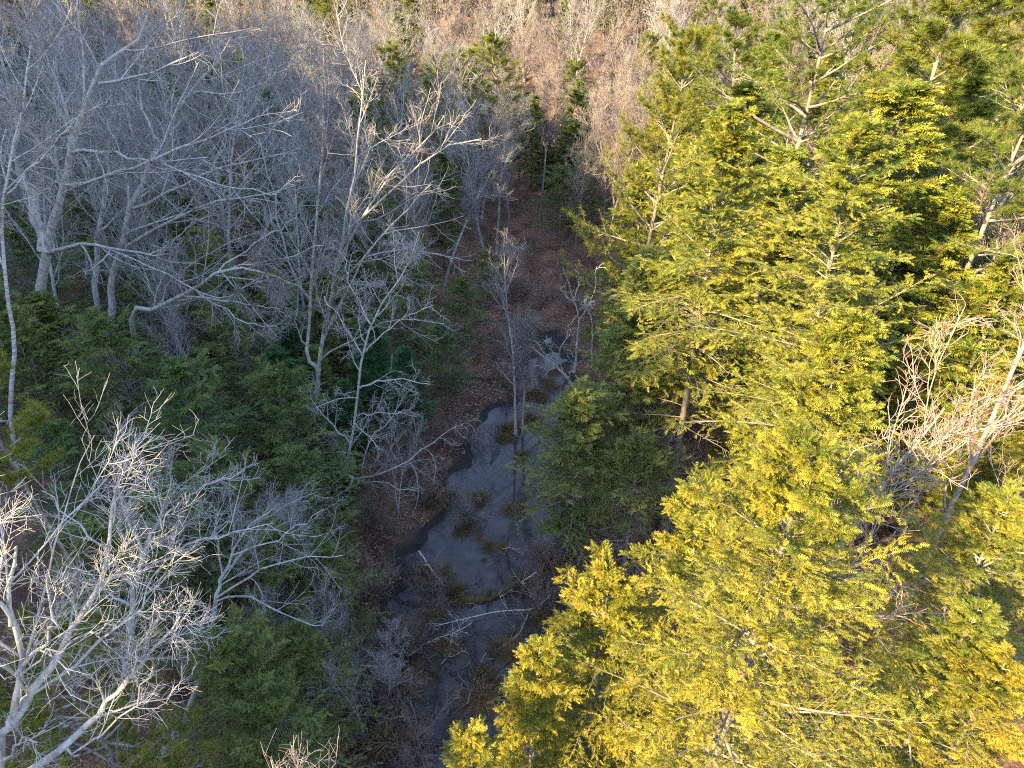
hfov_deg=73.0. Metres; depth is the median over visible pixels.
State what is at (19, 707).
bare tree
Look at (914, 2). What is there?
pine tree
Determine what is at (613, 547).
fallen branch
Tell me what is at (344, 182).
bare tree
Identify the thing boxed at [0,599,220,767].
tree
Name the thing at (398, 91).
bare tree
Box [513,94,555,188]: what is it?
hemlock tree
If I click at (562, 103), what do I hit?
bare tree
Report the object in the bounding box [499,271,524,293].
shrub
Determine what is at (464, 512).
shrub
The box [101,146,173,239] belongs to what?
hemlock tree
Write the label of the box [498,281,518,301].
shrub
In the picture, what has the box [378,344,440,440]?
spruce tree
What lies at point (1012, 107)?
hemlock tree
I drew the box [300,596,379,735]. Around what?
bare tree
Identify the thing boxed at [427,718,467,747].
fallen branch
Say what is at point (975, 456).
bare tree
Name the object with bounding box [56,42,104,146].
bare tree
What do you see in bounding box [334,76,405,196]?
hemlock tree
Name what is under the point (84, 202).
hemlock tree
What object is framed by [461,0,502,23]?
hemlock tree
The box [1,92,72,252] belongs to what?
bare tree
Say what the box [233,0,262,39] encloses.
bare tree
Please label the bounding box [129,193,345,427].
bare tree
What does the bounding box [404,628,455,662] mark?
fallen branch
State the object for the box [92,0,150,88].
bare tree
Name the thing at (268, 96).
hemlock tree
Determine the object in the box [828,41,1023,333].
hemlock tree
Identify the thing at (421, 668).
fallen branch
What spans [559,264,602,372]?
dead tree
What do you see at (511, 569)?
fallen branch
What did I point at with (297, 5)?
bare tree
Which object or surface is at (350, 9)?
hemlock tree
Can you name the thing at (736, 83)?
hemlock tree
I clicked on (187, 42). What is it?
bare tree
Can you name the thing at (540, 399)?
sedge tussock
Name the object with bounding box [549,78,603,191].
hemlock tree
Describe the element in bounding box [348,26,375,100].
bare tree
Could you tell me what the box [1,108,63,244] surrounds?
bare tree
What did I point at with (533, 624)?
sedge tussock
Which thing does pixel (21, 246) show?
hemlock tree
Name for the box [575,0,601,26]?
bare tree
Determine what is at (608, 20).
bare tree
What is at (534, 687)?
hemlock tree
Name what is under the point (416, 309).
hemlock tree
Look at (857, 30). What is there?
bare tree
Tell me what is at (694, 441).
fallen leaves
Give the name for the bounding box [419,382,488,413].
fallen log
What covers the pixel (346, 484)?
spruce tree
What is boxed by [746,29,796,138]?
hemlock tree
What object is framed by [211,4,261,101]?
bare tree
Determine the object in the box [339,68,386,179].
bare tree
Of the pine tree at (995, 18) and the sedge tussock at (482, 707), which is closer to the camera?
the sedge tussock at (482, 707)
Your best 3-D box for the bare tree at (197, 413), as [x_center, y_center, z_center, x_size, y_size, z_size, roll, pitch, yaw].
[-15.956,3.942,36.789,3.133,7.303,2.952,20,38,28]
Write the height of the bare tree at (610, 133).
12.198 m
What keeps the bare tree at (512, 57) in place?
on the ground
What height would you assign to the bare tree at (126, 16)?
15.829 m
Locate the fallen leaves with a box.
[0,241,1023,767]
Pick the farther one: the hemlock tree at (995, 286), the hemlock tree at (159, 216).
the hemlock tree at (159, 216)
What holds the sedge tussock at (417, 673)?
in the water
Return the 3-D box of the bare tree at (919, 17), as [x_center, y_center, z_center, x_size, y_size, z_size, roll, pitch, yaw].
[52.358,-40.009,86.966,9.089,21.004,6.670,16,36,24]
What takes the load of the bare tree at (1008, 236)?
on the ground
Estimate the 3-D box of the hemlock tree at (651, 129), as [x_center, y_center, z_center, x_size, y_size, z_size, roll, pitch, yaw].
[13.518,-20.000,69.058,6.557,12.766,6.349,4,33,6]
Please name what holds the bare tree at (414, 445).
on the ground
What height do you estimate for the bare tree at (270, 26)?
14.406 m
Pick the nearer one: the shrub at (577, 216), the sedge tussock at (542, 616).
the sedge tussock at (542, 616)
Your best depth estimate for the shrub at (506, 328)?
55.91 m
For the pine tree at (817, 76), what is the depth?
35.79 m
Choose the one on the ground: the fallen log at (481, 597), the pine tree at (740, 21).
the pine tree at (740, 21)
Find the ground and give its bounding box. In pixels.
[0,0,1023,767]
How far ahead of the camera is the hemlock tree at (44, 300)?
37.57 m
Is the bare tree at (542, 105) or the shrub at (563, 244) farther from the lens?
the bare tree at (542, 105)
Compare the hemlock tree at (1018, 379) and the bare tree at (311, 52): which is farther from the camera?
the bare tree at (311, 52)
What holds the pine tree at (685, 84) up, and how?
on the ground
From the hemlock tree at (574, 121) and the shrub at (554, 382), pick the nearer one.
the shrub at (554, 382)
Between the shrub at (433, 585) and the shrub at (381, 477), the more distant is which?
the shrub at (381, 477)
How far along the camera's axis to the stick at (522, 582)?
35.08 m
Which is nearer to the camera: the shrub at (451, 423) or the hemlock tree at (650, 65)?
the shrub at (451, 423)
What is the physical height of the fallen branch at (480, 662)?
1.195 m
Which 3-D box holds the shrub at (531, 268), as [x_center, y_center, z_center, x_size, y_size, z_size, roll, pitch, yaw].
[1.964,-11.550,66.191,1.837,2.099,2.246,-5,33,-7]
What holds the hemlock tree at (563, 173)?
on the ground
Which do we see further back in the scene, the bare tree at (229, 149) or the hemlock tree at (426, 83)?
the hemlock tree at (426, 83)
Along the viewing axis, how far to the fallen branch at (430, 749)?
28.23 m
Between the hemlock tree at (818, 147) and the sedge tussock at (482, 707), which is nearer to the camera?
the sedge tussock at (482, 707)
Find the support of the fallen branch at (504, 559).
in the water
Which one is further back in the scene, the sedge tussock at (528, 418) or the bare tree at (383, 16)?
the bare tree at (383, 16)
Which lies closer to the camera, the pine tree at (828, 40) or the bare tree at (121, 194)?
the bare tree at (121, 194)
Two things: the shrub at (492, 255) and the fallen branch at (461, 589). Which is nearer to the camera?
the fallen branch at (461, 589)
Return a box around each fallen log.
[393,366,507,383]
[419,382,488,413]
[462,574,521,604]
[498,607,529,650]
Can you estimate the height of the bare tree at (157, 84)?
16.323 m
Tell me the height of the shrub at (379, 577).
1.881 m
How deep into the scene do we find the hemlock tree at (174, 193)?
57.20 m
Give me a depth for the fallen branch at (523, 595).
34.83 m
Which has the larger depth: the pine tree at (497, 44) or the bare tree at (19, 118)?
the pine tree at (497, 44)
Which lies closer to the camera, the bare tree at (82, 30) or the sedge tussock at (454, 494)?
the sedge tussock at (454, 494)
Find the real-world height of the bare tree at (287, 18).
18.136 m
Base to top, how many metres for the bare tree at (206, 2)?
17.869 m
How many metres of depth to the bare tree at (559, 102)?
90.78 m
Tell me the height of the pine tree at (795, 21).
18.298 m
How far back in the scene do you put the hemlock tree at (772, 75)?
67.05 m
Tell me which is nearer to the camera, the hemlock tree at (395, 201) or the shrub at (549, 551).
the shrub at (549, 551)
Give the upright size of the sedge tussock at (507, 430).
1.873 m
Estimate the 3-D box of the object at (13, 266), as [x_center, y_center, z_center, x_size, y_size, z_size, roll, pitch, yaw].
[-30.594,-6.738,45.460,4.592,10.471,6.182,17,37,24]
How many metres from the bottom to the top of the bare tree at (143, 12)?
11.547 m
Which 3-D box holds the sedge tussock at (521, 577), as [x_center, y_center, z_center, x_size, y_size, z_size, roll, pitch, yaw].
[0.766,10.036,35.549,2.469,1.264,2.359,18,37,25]
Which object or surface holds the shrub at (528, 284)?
on the ground
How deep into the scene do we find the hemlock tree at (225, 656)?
23.49 m
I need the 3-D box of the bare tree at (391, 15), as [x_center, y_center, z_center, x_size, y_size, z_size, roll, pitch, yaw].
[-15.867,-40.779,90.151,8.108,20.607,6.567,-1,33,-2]
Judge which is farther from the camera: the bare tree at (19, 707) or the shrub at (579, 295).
the shrub at (579, 295)
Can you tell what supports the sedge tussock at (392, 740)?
in the water
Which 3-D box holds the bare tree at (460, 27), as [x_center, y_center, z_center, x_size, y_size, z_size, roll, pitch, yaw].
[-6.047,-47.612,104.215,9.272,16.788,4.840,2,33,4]
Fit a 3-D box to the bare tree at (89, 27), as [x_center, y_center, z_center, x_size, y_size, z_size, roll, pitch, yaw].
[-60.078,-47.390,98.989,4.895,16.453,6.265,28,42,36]
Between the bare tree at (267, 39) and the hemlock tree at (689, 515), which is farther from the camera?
the bare tree at (267, 39)
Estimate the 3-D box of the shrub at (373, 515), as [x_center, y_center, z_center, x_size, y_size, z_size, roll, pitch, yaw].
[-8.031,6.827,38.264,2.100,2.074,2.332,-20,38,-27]
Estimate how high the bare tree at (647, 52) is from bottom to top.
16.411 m
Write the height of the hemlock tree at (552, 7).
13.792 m
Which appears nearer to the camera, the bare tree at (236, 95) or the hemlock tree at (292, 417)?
the hemlock tree at (292, 417)
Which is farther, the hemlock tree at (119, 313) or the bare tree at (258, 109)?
the bare tree at (258, 109)
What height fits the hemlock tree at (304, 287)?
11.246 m
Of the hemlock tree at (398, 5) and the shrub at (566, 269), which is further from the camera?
the hemlock tree at (398, 5)
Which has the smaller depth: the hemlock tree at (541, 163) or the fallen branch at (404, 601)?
the fallen branch at (404, 601)
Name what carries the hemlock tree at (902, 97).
on the ground
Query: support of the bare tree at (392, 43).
on the ground
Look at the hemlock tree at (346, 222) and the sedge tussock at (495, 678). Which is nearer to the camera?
the sedge tussock at (495, 678)
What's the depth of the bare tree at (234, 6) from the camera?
118.52 m
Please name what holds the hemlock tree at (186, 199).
on the ground
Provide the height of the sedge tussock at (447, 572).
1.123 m
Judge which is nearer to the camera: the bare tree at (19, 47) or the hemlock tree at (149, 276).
the hemlock tree at (149, 276)
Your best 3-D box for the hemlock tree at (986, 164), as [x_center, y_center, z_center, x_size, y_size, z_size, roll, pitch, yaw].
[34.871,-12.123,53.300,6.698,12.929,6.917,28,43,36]
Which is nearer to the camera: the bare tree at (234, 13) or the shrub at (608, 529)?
the shrub at (608, 529)
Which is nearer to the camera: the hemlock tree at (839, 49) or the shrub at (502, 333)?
the shrub at (502, 333)
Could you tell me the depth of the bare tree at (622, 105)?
79.19 m
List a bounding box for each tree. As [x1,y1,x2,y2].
[0,0,20,67]
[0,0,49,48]
[0,0,130,306]
[0,0,134,487]
[0,0,312,415]
[0,10,14,79]
[0,30,31,265]
[0,40,51,156]
[0,72,104,351]
[0,96,62,298]
[0,198,123,352]
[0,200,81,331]
[0,270,114,445]
[0,288,46,378]
[0,303,148,465]
[0,348,181,764]
[0,361,230,767]
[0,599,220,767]
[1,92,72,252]
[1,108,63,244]
[1,168,84,268]
[2,13,35,103]
[2,410,134,581]
[6,0,87,136]
[6,508,229,702]
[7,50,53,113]
[8,290,128,433]
[8,400,337,753]
[11,6,154,244]
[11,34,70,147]
[12,0,108,145]
[20,67,101,199]
[22,0,94,154]
[22,0,111,85]
[32,0,340,404]
[42,304,244,494]
[43,77,196,315]
[44,131,139,253]
[46,53,104,130]
[55,204,127,287]
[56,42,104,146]
[56,135,125,242]
[56,220,127,306]
[58,31,150,182]
[59,2,116,146]
[59,464,262,705]
[63,258,163,356]
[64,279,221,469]
[65,0,103,92]
[71,159,211,404]
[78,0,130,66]
[78,78,159,231]
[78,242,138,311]
[79,26,151,170]
[79,89,136,175]
[87,23,185,197]
[91,0,146,105]
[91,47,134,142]
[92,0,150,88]
[92,0,154,120]
[93,0,173,145]
[96,30,176,173]
[96,306,164,402]
[99,349,290,569]
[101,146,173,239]
[105,9,165,145]
[108,34,194,196]
[111,176,192,281]
[111,271,204,378]
[116,207,152,270]
[118,231,197,340]
[118,464,351,766]
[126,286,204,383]
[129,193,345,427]
[130,4,190,110]
[133,81,233,242]
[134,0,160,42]
[135,0,208,89]
[135,0,211,172]
[138,587,217,698]
[141,57,218,196]
[146,601,373,767]
[147,186,214,268]
[148,71,206,177]
[151,225,261,352]
[156,87,210,219]
[157,432,339,632]
[161,196,222,274]
[162,20,292,283]
[162,21,243,162]
[164,289,331,451]
[166,0,228,115]
[166,9,203,142]
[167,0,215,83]
[167,0,306,284]
[172,0,211,115]
[177,397,241,508]
[178,245,227,289]
[182,8,208,87]
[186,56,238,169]
[187,36,263,204]
[188,151,267,247]
[191,271,275,371]
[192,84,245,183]
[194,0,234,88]
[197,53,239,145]
[198,5,233,53]
[200,30,237,105]
[204,661,382,767]
[207,484,309,589]
[208,353,375,520]
[210,306,280,418]
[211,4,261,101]
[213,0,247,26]
[214,0,252,57]
[214,0,501,463]
[214,66,282,211]
[215,23,274,86]
[220,52,284,180]
[221,1,290,157]
[223,0,276,92]
[223,145,314,257]
[224,11,266,84]
[224,508,363,671]
[225,36,313,172]
[227,267,344,367]
[229,0,305,163]
[231,585,283,662]
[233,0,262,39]
[235,0,277,89]
[235,73,333,236]
[236,24,287,119]
[239,276,290,354]
[242,0,289,91]
[242,565,342,661]
[243,212,306,313]
[246,38,357,237]
[246,85,281,156]
[246,88,304,191]
[246,98,337,304]
[246,121,350,343]
[247,343,333,467]
[254,606,402,767]
[255,474,341,634]
[256,0,344,189]
[256,27,342,214]
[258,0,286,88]
[260,728,338,767]
[262,190,391,329]
[264,443,373,587]
[265,0,317,88]
[266,185,312,275]
[266,296,339,390]
[275,587,365,692]
[276,107,389,281]
[276,681,326,738]
[277,526,392,662]
[280,11,312,131]
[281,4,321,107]
[282,0,338,133]
[284,256,360,378]
[288,13,334,142]
[291,115,337,203]
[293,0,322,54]
[293,344,366,425]
[297,215,479,517]
[298,0,352,83]
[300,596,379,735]
[303,67,352,199]
[307,23,351,140]
[310,138,436,324]
[310,420,351,488]
[311,5,340,66]
[312,44,389,199]
[313,0,365,87]
[314,0,399,200]
[318,178,437,303]
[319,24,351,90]
[320,523,441,576]
[321,24,351,145]
[322,0,374,72]
[325,66,367,173]
[325,377,377,460]
[328,196,376,263]
[329,16,396,175]
[333,230,388,304]
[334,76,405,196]
[335,13,416,161]
[335,90,408,237]
[335,470,359,507]
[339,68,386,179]
[339,286,396,351]
[340,306,397,391]
[343,313,404,423]
[345,259,399,335]
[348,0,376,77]
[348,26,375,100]
[351,126,429,269]
[354,0,415,139]
[361,0,402,121]
[361,52,441,244]
[363,613,422,707]
[364,0,403,21]
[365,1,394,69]
[365,24,390,78]
[368,39,442,189]
[372,199,428,282]
[372,252,455,362]
[373,402,428,512]
[375,5,416,126]
[375,43,412,165]
[375,118,448,303]
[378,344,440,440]
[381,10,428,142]
[381,81,415,154]
[395,18,487,245]
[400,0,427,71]
[402,12,469,176]
[404,61,460,189]
[407,152,478,266]
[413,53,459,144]
[414,0,452,49]
[415,319,476,402]
[417,0,463,50]
[418,20,456,123]
[420,0,462,72]
[422,45,521,233]
[430,271,494,353]
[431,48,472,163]
[435,80,493,257]
[436,0,477,75]
[439,6,486,119]
[439,714,496,767]
[443,117,488,207]
[443,129,522,286]
[450,44,492,174]
[452,97,484,202]
[453,30,546,207]
[455,6,500,76]
[455,417,952,767]
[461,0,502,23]
[461,50,522,214]
[463,0,529,91]
[466,248,512,307]
[468,630,587,767]
[469,31,514,108]
[471,89,515,235]
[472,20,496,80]
[472,76,536,252]
[475,106,500,198]
[477,227,538,435]
[480,66,517,161]
[480,71,516,167]
[480,89,534,218]
[489,539,680,767]
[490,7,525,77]
[490,62,528,180]
[491,43,510,110]
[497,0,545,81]
[497,40,518,91]
[498,2,546,124]
[498,374,658,570]
[499,0,542,89]
[507,20,536,92]
[513,90,537,162]
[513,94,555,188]
[513,305,544,433]
[519,0,564,145]
[519,119,565,201]
[520,160,589,243]
[521,33,562,130]
[527,315,578,386]
[528,78,549,170]
[529,71,557,178]
[535,64,570,219]
[536,41,589,168]
[540,89,602,205]
[542,0,551,16]
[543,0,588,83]
[545,77,565,167]
[546,62,574,172]
[547,0,557,14]
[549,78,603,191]
[550,0,588,80]
[551,149,611,223]
[556,54,640,238]
[556,464,788,767]
[557,57,601,177]
[558,107,602,252]
[559,10,723,394]
[559,79,579,138]
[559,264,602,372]
[561,0,615,81]
[565,75,614,190]
[569,79,630,244]
[574,19,621,106]
[574,242,706,502]
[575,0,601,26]
[576,72,608,184]
[577,292,594,363]
[578,1,653,121]
[582,158,694,320]
[583,423,693,575]
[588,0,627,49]
[591,107,625,212]
[592,285,715,483]
[593,74,623,167]
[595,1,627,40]
[597,94,645,216]
[599,55,645,189]
[600,84,660,250]
[601,97,818,533]
[604,32,652,183]
[606,43,656,178]
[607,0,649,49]
[607,89,658,228]
[608,29,674,170]
[609,55,646,200]
[609,66,658,212]
[613,153,683,271]
[614,21,638,83]
[615,117,672,225]
[621,40,669,102]
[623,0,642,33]
[627,73,661,162]
[627,85,688,187]
[628,24,671,112]
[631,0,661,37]
[634,33,662,96]
[634,156,705,320]
[635,28,689,145]
[636,79,788,351]
[641,0,687,84]
[644,0,697,99]
[652,138,702,235]
[659,82,718,172]
[663,111,964,578]
[667,39,717,135]
[670,4,805,285]
[670,53,724,137]
[674,142,822,439]
[682,0,955,416]
[683,5,731,117]
[688,264,822,490]
[689,0,739,137]
[692,0,714,25]
[693,161,753,304]
[701,70,765,197]
[702,44,737,115]
[703,0,745,77]
[712,13,748,80]
[715,56,755,105]
[720,78,985,449]
[720,306,899,614]
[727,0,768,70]
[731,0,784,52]
[737,199,833,368]
[740,126,810,238]
[740,289,1023,705]
[744,96,779,204]
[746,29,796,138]
[747,0,790,56]
[755,0,803,51]
[758,0,1019,325]
[758,68,784,146]
[759,14,815,125]
[773,296,885,426]
[774,27,797,79]
[778,138,823,206]
[781,34,821,134]
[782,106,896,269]
[785,1,832,64]
[785,33,816,124]
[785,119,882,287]
[790,4,817,81]
[792,1,838,64]
[792,78,839,144]
[793,50,852,147]
[802,117,830,170]
[808,475,1023,767]
[810,0,872,99]
[813,594,1015,767]
[817,0,889,115]
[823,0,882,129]
[824,639,1023,767]
[825,68,890,159]
[825,323,964,535]
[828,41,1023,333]
[833,0,883,85]
[837,1,899,101]
[843,42,886,120]
[846,179,1022,496]
[847,0,890,50]
[854,3,889,80]
[860,45,894,111]
[860,248,1023,535]
[861,43,1023,492]
[867,0,934,70]
[868,0,1023,232]
[868,25,935,135]
[871,0,932,72]
[884,22,938,119]
[892,213,1023,618]
[894,3,955,77]
[900,0,964,63]
[904,356,1023,578]
[926,243,1014,422]
[930,4,970,65]
[933,10,990,62]
[933,187,1023,323]
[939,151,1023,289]
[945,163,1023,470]
[949,159,1015,240]
[964,316,1023,446]
[968,7,1011,59]
[974,144,1010,239]
[975,158,1023,263]
[976,148,1023,242]
[992,2,1023,123]
[993,59,1023,133]
[995,130,1023,217]
[996,24,1023,98]
[996,227,1023,280]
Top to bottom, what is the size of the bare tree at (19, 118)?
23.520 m
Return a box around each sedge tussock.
[344,708,410,767]
[361,723,414,759]
[376,620,425,666]
[377,678,396,704]
[383,666,431,712]
[404,556,444,592]
[406,655,427,680]
[414,484,453,514]
[415,626,469,664]
[416,604,445,625]
[419,491,452,510]
[422,556,459,591]
[422,667,442,680]
[430,608,447,620]
[433,609,448,624]
[434,572,476,610]
[435,578,468,605]
[437,660,509,726]
[445,589,482,610]
[447,488,460,499]
[450,525,465,537]
[452,513,486,537]
[453,647,465,655]
[458,682,492,714]
[467,484,491,505]
[468,659,502,688]
[472,533,486,543]
[473,628,523,659]
[475,535,503,555]
[476,495,489,511]
[484,645,500,659]
[488,428,513,446]
[488,634,525,671]
[489,414,527,441]
[489,670,500,683]
[496,497,524,518]
[497,539,511,551]
[503,564,550,597]
[503,626,528,643]
[510,404,554,427]
[510,446,539,461]
[518,382,555,398]
[520,599,550,632]
[527,610,543,630]
[529,389,552,403]
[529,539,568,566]
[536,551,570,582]
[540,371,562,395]
[549,361,567,375]
[556,552,572,567]
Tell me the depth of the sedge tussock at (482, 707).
30.01 m
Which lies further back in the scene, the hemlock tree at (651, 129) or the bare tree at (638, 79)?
the bare tree at (638, 79)
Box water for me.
[370,338,573,767]
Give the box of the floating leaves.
[374,362,562,766]
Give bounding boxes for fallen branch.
[390,575,434,598]
[390,595,422,606]
[395,556,443,583]
[395,594,432,608]
[400,659,435,674]
[403,735,450,748]
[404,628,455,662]
[404,632,451,662]
[407,619,472,656]
[412,740,444,761]
[416,707,456,725]
[417,610,479,650]
[417,675,440,721]
[423,694,451,707]
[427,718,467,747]
[430,574,486,597]
[442,710,494,721]
[444,643,502,698]
[446,633,500,646]
[449,645,504,673]
[450,620,476,638]
[454,503,481,536]
[456,666,506,685]
[464,483,494,521]
[464,631,509,693]
[484,416,510,462]
[488,552,527,571]
[488,574,533,627]
[491,585,547,602]
[494,546,523,601]
[601,528,641,579]
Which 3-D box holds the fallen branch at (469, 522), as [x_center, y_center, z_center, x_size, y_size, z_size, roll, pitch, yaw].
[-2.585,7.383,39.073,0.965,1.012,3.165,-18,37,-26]
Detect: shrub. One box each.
[319,646,395,704]
[327,691,380,750]
[336,610,402,682]
[339,494,391,527]
[342,660,398,723]
[345,640,382,686]
[346,664,426,735]
[350,547,392,599]
[352,483,399,525]
[353,451,402,497]
[354,488,386,526]
[357,545,403,601]
[361,681,462,767]
[364,649,433,703]
[368,602,422,661]
[370,686,422,732]
[374,498,408,537]
[376,604,446,662]
[381,740,431,767]
[382,596,428,652]
[385,427,418,451]
[387,430,435,461]
[393,700,436,740]
[396,448,441,480]
[397,464,455,507]
[398,456,439,494]
[402,552,445,595]
[404,436,439,457]
[404,467,447,501]
[409,549,447,591]
[410,570,456,618]
[432,420,452,443]
[437,409,482,441]
[437,475,468,502]
[442,290,465,306]
[443,479,497,525]
[444,421,475,449]
[450,488,479,518]
[458,415,501,446]
[473,229,495,244]
[477,242,504,270]
[480,215,496,233]
[482,222,503,242]
[485,210,516,230]
[485,333,514,357]
[488,322,513,350]
[489,362,510,379]
[493,328,509,339]
[494,313,516,337]
[495,268,525,300]
[495,331,521,359]
[496,369,512,383]
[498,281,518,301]
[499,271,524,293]
[499,377,537,399]
[505,377,529,394]
[508,300,531,318]
[508,578,555,621]
[512,232,541,250]
[512,276,535,290]
[512,282,540,301]
[513,265,537,298]
[514,357,542,379]
[516,241,543,263]
[517,532,563,568]
[518,572,554,600]
[521,316,558,339]
[523,254,541,271]
[525,553,555,587]
[526,284,558,308]
[531,572,563,613]
[532,359,556,386]
[533,346,554,365]
[533,541,559,566]
[534,369,556,396]
[536,552,579,600]
[537,282,560,305]
[551,259,579,284]
[552,226,584,251]
[552,377,566,393]
[554,214,581,233]
[556,281,585,307]
[557,257,591,289]
[559,263,592,288]
[563,209,592,229]
[564,247,586,263]
[565,532,607,565]
[567,289,593,312]
[569,228,586,243]
[569,553,615,583]
[571,218,605,241]
[571,241,590,263]
[572,210,597,223]
[578,230,607,252]
[581,508,618,543]
[584,522,629,555]
[590,522,624,560]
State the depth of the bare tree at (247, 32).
80.89 m
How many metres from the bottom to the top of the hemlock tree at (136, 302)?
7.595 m
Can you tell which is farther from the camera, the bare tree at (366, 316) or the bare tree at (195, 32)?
the bare tree at (195, 32)
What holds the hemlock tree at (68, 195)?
on the ground
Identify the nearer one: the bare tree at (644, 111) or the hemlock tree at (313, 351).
the hemlock tree at (313, 351)
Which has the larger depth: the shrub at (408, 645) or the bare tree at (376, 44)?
the bare tree at (376, 44)
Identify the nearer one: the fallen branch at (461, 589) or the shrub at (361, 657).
the shrub at (361, 657)
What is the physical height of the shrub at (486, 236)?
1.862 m
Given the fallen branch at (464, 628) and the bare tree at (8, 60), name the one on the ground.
the bare tree at (8, 60)
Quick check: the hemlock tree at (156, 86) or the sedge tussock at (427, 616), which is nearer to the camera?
the sedge tussock at (427, 616)
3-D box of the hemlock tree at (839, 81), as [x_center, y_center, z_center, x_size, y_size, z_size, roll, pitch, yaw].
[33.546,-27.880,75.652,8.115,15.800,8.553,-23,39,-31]
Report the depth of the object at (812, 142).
39.97 m
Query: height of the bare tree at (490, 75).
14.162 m
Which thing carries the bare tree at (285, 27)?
on the ground
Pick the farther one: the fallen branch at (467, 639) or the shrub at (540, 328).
the shrub at (540, 328)
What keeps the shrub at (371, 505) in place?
on the ground
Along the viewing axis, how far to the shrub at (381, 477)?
40.29 m
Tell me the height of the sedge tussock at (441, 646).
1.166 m
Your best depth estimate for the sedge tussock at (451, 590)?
34.94 m
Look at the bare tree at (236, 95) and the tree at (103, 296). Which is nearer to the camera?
the tree at (103, 296)
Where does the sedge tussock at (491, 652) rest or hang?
in the water
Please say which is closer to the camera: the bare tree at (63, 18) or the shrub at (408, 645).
the shrub at (408, 645)
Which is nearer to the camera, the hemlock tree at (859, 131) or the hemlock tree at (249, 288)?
the hemlock tree at (859, 131)
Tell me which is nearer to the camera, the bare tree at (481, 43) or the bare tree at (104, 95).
the bare tree at (104, 95)
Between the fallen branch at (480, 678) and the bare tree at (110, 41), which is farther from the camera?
the bare tree at (110, 41)
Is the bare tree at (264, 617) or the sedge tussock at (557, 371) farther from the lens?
the sedge tussock at (557, 371)
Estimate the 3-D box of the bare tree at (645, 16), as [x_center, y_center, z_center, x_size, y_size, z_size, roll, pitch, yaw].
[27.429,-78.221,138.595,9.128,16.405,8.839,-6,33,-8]
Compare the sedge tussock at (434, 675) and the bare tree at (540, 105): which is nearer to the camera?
the sedge tussock at (434, 675)
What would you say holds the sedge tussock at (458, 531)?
in the water
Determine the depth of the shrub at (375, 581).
34.08 m
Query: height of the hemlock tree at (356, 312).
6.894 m
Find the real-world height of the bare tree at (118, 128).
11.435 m
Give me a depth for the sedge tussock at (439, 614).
33.93 m
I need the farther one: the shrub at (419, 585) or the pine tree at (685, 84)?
the pine tree at (685, 84)
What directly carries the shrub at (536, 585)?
in the water
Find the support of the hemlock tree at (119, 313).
on the ground
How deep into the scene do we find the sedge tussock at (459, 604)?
34.47 m
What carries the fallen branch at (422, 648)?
in the water
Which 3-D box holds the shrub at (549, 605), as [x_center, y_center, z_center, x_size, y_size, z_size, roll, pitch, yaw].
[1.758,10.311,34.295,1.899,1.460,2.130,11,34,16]
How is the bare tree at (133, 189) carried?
on the ground
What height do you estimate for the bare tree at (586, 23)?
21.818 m
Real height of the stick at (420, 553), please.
1.120 m
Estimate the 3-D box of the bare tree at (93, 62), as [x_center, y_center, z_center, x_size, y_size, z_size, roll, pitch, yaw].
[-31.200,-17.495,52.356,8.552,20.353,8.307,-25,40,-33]
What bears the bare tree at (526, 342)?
on the ground
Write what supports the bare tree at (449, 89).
on the ground
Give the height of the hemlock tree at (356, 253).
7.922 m
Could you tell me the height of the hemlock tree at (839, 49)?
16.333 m
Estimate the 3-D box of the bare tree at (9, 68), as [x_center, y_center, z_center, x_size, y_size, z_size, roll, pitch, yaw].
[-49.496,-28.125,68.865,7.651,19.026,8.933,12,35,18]
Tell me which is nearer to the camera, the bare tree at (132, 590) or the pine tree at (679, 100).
the bare tree at (132, 590)
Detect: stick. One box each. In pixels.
[418,550,443,584]
[456,652,489,703]
[500,571,537,596]
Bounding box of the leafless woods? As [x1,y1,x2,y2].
[0,0,1023,123]
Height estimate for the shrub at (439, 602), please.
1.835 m
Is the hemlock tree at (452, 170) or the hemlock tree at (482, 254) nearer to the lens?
the hemlock tree at (482, 254)
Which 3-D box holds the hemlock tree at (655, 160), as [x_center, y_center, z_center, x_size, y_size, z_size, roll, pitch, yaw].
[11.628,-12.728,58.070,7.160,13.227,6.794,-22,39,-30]
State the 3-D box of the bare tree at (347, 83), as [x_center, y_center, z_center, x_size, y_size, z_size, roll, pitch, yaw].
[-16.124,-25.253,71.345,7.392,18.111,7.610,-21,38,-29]
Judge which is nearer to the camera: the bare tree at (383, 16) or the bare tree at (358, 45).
the bare tree at (358, 45)
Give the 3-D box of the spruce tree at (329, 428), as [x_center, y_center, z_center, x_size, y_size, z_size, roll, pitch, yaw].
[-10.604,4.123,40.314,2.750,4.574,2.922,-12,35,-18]
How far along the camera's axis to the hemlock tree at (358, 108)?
65.15 m
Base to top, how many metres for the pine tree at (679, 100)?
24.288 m
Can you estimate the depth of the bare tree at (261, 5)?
95.53 m
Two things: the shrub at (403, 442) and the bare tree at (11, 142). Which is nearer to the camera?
the shrub at (403, 442)
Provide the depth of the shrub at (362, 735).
27.77 m
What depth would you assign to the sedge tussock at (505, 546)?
37.65 m
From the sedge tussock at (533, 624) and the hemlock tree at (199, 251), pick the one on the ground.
the hemlock tree at (199, 251)
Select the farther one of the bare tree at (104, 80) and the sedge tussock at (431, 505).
the bare tree at (104, 80)
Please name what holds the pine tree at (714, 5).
on the ground
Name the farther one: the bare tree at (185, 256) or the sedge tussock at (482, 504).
the bare tree at (185, 256)
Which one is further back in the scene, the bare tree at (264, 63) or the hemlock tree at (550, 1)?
the hemlock tree at (550, 1)

